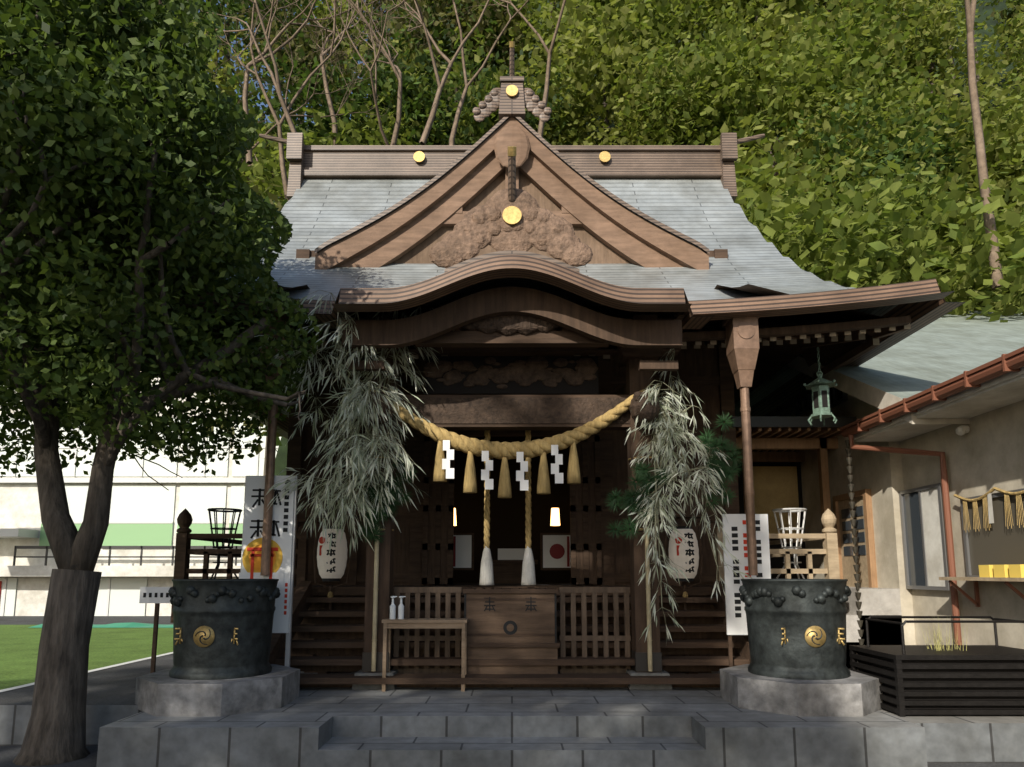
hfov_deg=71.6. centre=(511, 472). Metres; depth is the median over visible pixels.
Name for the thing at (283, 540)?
hatsumode sign
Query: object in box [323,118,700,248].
dormer roof
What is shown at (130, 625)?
tarpaulin
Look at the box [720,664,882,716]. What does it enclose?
rain barrel pedestal
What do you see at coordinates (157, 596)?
signpost
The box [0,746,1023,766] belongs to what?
ground
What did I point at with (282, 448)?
hill slope
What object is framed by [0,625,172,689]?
lawn
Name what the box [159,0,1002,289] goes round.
bare trees
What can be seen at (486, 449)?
shimenawa rope
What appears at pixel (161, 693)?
rain barrel pedestal
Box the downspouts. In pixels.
[259,315,760,574]
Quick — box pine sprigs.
[357,412,742,542]
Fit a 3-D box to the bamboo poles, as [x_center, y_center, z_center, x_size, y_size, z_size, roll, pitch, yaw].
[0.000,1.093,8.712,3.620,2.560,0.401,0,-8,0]
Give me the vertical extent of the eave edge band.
0.723 m
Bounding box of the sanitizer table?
[382,596,468,690]
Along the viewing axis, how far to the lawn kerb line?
9.84 m
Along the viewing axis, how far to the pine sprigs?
8.52 m
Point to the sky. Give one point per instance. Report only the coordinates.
(242, 44)
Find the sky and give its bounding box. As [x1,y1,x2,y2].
[198,0,392,125]
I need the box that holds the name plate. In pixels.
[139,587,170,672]
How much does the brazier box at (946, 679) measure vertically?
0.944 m
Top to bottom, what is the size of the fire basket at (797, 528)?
1.145 m
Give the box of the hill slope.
[60,0,1018,475]
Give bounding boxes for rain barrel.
[168,579,279,679]
[739,579,851,679]
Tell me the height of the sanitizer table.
1.076 m
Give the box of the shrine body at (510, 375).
[170,249,839,689]
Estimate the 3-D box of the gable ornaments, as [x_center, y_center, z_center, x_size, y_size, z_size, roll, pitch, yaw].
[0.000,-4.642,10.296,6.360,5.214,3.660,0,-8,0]
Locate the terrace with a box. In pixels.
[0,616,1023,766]
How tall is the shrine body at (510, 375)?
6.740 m
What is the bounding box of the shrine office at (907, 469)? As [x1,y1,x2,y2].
[731,310,1023,668]
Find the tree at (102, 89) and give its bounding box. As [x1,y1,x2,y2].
[0,0,324,765]
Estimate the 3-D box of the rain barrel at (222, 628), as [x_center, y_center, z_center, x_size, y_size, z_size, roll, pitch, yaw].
[-3.070,1.629,7.567,1.112,0.980,1.112,0,-8,0]
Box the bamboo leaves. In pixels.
[251,294,752,640]
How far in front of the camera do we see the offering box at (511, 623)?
8.57 m
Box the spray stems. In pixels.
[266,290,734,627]
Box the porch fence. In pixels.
[392,587,631,673]
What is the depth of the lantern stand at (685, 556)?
9.80 m
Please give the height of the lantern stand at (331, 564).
2.168 m
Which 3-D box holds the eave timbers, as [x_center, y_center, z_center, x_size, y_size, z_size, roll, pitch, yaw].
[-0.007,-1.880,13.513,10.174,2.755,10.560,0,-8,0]
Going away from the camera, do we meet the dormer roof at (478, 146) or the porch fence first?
the porch fence
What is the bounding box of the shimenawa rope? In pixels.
[364,389,645,584]
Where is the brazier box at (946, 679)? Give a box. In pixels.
[849,616,1023,716]
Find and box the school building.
[0,378,280,615]
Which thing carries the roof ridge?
on the shrine roof at (708, 213)
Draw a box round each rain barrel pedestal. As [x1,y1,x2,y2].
[135,664,299,716]
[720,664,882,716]
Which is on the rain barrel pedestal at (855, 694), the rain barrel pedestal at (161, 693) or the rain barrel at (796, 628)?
the rain barrel at (796, 628)
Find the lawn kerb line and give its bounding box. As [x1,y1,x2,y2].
[0,652,172,691]
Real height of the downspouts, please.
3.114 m
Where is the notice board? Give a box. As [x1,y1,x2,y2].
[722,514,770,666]
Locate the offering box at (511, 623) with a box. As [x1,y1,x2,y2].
[461,588,559,673]
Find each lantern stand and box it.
[304,513,360,673]
[658,513,710,673]
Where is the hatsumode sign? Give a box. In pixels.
[239,476,297,666]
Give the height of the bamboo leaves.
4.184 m
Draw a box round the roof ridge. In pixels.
[259,133,764,201]
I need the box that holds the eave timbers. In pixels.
[118,284,911,402]
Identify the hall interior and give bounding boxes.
[431,436,592,584]
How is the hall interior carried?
in the shrine body at (510, 375)
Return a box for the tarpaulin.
[28,622,172,627]
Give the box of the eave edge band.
[100,255,964,438]
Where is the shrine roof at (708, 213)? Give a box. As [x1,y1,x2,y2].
[204,178,898,417]
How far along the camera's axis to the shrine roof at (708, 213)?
12.34 m
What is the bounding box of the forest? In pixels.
[161,0,1023,475]
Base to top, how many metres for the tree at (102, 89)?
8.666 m
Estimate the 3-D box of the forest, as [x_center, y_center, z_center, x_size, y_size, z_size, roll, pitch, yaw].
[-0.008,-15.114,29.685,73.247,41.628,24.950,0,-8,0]
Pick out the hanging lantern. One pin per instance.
(819, 386)
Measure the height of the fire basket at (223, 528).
1.145 m
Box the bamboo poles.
[371,456,653,670]
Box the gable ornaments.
[314,41,709,272]
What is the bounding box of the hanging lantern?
[803,347,836,425]
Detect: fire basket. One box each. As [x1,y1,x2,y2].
[207,508,241,578]
[772,508,806,578]

